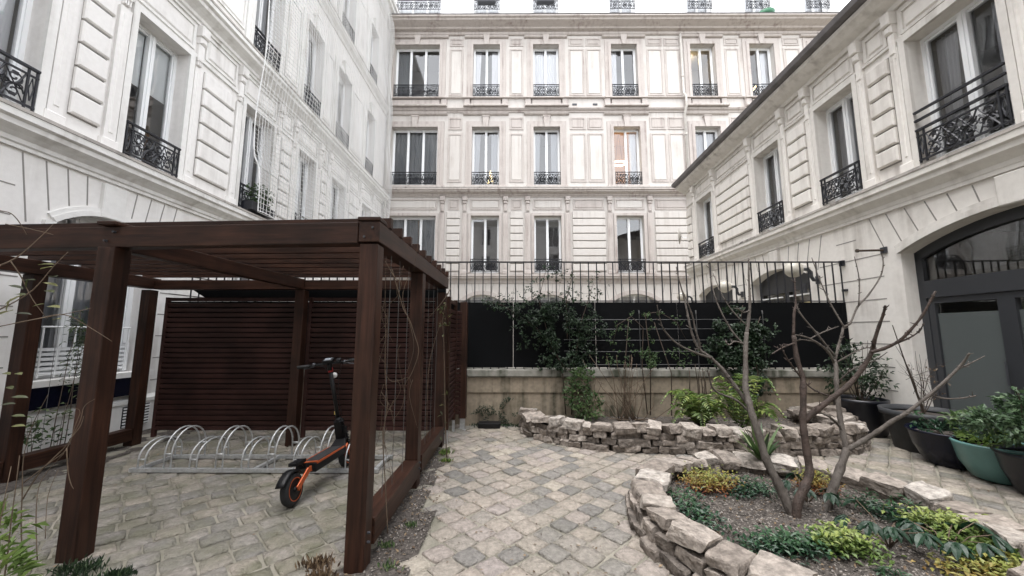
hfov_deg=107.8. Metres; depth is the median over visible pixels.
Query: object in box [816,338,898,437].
potted plant
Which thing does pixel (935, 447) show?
potted plant
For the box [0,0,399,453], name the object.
apartment building
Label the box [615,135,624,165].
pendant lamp
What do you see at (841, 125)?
window
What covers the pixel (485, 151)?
window
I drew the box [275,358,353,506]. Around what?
electric scooter
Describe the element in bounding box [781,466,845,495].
bedding plant
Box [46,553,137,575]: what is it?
weeds
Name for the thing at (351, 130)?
safety net
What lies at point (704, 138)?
window
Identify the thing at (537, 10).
window
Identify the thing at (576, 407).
shrub
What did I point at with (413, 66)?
window
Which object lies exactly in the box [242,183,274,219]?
balcony railing
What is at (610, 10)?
window
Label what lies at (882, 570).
bedding plant
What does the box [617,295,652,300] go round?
window
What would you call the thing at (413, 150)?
window
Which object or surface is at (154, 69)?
window
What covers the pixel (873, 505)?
bedding plant
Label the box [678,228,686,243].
satellite dish
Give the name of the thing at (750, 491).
bedding plant
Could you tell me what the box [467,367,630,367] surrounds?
ground
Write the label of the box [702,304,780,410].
ivy
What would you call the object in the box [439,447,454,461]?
weeds
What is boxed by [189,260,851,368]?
metal fence
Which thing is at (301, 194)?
window
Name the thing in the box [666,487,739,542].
bedding plant
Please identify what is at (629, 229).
window
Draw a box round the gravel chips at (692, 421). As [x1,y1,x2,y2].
[568,416,794,426]
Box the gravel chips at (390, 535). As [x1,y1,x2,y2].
[339,446,450,575]
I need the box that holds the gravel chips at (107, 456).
[4,430,189,488]
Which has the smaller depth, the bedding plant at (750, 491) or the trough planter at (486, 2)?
the bedding plant at (750, 491)
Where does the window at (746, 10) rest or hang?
in the apartment block
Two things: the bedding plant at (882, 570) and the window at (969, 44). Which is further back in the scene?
the window at (969, 44)
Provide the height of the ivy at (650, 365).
1.811 m
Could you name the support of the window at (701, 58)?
in the apartment block
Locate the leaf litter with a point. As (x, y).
(660, 565)
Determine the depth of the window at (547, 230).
19.22 m
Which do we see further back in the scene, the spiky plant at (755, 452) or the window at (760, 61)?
the window at (760, 61)
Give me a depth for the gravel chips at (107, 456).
4.86 m
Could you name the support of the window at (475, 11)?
in the apartment block
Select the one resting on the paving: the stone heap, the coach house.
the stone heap
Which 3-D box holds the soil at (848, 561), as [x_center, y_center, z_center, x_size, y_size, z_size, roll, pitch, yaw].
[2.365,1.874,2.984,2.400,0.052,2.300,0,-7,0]
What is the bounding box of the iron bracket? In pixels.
[855,247,887,253]
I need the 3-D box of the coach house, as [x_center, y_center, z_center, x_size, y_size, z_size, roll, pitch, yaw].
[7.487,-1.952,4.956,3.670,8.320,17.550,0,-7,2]
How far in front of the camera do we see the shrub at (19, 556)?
1.99 m
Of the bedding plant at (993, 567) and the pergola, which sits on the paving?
the pergola
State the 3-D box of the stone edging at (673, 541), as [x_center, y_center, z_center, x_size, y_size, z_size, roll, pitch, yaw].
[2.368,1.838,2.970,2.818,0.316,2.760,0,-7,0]
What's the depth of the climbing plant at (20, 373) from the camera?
1.81 m
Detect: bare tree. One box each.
[656,258,791,516]
[772,277,936,518]
[794,252,984,511]
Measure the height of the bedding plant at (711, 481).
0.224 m
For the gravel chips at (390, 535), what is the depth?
3.06 m
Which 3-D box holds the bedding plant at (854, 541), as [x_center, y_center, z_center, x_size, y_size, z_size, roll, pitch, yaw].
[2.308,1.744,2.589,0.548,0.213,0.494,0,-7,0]
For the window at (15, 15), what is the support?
in the apartment building
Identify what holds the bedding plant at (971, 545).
on the soil at (848, 561)
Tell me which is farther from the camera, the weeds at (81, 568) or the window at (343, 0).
the window at (343, 0)
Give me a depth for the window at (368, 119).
16.38 m
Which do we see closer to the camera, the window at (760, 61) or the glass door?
the glass door
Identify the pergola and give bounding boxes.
[0,217,448,573]
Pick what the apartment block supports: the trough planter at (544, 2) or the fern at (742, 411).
the trough planter at (544, 2)
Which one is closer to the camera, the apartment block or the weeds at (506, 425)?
the weeds at (506, 425)
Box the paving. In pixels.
[0,424,1023,575]
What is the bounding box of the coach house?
[671,0,1023,441]
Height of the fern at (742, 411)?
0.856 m
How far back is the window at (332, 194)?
13.56 m
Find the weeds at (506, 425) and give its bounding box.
[469,422,518,427]
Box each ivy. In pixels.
[481,265,614,414]
[596,310,698,415]
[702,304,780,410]
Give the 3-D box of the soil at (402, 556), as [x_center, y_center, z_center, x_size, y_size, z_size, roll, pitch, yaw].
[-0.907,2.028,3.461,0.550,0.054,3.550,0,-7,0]
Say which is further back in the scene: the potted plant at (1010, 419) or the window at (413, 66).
the window at (413, 66)
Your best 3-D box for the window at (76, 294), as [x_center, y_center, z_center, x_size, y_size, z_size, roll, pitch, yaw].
[-6.462,0.111,5.585,0.262,2.350,1.350,0,-7,0]
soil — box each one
[0,428,200,493]
[335,448,448,575]
[565,416,812,428]
[665,471,1006,575]
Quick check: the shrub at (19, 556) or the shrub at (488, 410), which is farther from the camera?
the shrub at (488, 410)
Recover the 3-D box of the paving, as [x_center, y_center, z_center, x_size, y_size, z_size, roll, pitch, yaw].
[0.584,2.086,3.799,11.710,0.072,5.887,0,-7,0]
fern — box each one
[661,389,734,426]
[701,373,786,428]
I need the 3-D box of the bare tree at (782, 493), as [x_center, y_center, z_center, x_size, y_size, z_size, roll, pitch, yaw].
[1.914,0.839,3.592,1.054,2.364,0.724,-1,-7,12]
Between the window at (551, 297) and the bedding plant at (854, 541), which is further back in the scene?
the window at (551, 297)
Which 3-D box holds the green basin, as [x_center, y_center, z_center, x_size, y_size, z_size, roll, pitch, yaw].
[12.449,-13.368,18.376,0.840,0.240,0.840,0,-7,0]
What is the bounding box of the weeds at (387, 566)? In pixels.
[377,520,416,571]
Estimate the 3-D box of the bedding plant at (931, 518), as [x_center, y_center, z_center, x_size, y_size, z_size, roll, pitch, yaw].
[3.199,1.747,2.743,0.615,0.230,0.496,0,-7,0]
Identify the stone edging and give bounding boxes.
[518,406,871,456]
[625,450,1023,575]
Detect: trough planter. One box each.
[477,0,496,4]
[535,0,554,4]
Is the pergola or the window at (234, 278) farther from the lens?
the window at (234, 278)
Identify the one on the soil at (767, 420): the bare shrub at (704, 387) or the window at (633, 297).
the bare shrub at (704, 387)
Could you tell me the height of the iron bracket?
0.100 m
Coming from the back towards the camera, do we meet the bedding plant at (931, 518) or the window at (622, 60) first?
the window at (622, 60)
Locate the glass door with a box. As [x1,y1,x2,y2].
[914,205,1023,441]
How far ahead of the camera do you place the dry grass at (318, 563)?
2.54 m
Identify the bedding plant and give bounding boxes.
[23,398,76,452]
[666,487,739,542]
[672,461,744,497]
[722,475,790,502]
[727,523,846,565]
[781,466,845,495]
[797,518,906,569]
[838,486,929,523]
[871,566,912,575]
[881,503,987,543]
[910,549,1023,575]
[936,522,1021,572]
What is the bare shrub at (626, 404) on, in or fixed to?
on the soil at (767, 420)
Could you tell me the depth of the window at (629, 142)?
18.38 m
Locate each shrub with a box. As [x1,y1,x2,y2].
[0,455,49,575]
[472,397,517,423]
[562,365,605,420]
[565,355,672,420]
[689,365,711,418]
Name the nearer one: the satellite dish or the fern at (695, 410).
the fern at (695, 410)
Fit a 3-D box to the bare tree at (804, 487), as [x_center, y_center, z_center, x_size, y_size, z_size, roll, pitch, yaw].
[2.820,0.912,3.136,1.088,2.104,0.385,-3,-8,24]
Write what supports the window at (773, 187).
in the coach house
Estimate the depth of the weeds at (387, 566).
2.78 m
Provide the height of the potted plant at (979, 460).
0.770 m
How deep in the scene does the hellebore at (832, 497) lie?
3.25 m
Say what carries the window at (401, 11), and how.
in the apartment block
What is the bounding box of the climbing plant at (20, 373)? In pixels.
[0,210,110,426]
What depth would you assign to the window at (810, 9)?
19.19 m
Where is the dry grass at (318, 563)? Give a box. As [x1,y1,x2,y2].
[295,552,340,575]
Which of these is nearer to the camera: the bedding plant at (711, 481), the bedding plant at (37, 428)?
the bedding plant at (711, 481)
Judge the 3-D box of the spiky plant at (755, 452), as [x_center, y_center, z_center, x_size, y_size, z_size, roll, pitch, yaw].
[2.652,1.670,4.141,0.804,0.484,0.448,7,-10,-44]
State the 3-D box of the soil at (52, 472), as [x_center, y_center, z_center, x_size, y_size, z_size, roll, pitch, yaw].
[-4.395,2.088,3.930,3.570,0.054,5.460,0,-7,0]
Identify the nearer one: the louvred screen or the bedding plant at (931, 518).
the bedding plant at (931, 518)
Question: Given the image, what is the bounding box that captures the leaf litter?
[16,417,1019,575]
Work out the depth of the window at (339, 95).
14.02 m
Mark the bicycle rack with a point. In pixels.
(268, 456)
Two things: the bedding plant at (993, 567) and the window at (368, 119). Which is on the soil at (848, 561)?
the bedding plant at (993, 567)
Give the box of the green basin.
[759,7,774,11]
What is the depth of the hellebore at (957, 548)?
2.42 m
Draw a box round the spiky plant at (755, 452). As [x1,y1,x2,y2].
[731,422,780,460]
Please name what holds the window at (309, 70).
in the apartment building
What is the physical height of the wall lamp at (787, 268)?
0.470 m
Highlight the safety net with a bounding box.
[253,0,394,219]
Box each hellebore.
[782,473,842,507]
[833,498,945,549]
[888,518,1016,561]
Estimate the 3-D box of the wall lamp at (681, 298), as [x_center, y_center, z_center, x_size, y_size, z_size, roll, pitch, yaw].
[6.143,0.372,13.142,0.630,0.470,0.340,0,-7,2]
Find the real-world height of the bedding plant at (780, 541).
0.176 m
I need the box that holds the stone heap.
[786,402,860,423]
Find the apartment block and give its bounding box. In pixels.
[382,0,849,367]
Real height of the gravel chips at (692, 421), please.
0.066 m
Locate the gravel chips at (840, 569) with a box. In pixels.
[668,470,1007,575]
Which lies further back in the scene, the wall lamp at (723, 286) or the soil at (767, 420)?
the wall lamp at (723, 286)
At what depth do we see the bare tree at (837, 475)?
3.35 m
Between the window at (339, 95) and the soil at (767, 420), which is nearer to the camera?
the soil at (767, 420)
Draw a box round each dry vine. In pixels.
[20,395,92,559]
[375,221,453,533]
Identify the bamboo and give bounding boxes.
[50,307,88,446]
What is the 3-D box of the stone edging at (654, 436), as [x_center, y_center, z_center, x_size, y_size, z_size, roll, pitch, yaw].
[2.643,2.122,5.735,5.090,0.424,1.780,0,-7,0]
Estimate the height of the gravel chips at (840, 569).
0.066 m
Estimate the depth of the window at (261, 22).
9.83 m
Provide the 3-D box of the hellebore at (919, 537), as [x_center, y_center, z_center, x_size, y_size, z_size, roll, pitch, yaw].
[2.674,1.742,2.700,0.547,0.222,0.567,-5,-9,37]
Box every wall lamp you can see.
[677,292,692,300]
[718,281,743,297]
[784,263,820,283]
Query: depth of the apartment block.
18.09 m
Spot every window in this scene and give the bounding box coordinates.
[0,0,32,103]
[33,216,133,379]
[122,23,177,171]
[232,278,250,301]
[238,112,264,206]
[254,0,275,61]
[295,156,307,219]
[304,31,316,103]
[330,183,338,218]
[337,80,344,139]
[343,0,349,29]
[365,119,368,169]
[370,34,372,63]
[390,217,435,258]
[392,130,437,184]
[396,49,439,96]
[399,0,441,12]
[468,295,496,299]
[471,217,498,272]
[472,130,498,184]
[473,49,499,95]
[474,1,499,12]
[533,2,557,12]
[533,49,558,94]
[533,295,562,299]
[534,130,559,184]
[534,217,560,272]
[609,0,632,12]
[611,49,635,94]
[614,130,639,184]
[617,217,643,272]
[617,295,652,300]
[686,0,708,11]
[690,48,714,95]
[695,130,716,157]
[703,197,714,255]
[706,286,809,300]
[744,0,765,11]
[749,48,771,95]
[759,270,808,300]
[763,147,784,229]
[804,0,824,11]
[826,92,862,201]
[920,0,1015,157]
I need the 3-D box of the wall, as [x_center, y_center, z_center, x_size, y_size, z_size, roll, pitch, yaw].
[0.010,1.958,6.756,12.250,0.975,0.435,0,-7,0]
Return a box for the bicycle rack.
[128,425,392,472]
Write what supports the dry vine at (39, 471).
attached to the pergola
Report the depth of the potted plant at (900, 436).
5.23 m
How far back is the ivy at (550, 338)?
6.63 m
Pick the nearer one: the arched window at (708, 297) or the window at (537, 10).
the arched window at (708, 297)
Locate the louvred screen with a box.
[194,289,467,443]
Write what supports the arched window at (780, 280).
in the coach house
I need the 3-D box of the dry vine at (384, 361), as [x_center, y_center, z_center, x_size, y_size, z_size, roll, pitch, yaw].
[-0.952,0.780,4.015,0.382,2.669,2.257,0,-7,0]
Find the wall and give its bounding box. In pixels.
[300,368,860,425]
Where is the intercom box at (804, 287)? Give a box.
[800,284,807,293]
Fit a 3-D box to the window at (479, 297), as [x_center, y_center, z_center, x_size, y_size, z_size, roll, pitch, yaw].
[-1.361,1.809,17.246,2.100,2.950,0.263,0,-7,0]
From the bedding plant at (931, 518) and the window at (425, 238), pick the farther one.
the window at (425, 238)
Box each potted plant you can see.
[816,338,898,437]
[877,325,964,453]
[904,410,995,470]
[937,406,1023,485]
[957,385,1023,492]
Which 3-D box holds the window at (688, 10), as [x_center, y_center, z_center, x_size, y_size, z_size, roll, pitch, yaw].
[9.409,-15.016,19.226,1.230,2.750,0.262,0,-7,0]
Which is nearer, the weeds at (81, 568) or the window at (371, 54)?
the weeds at (81, 568)

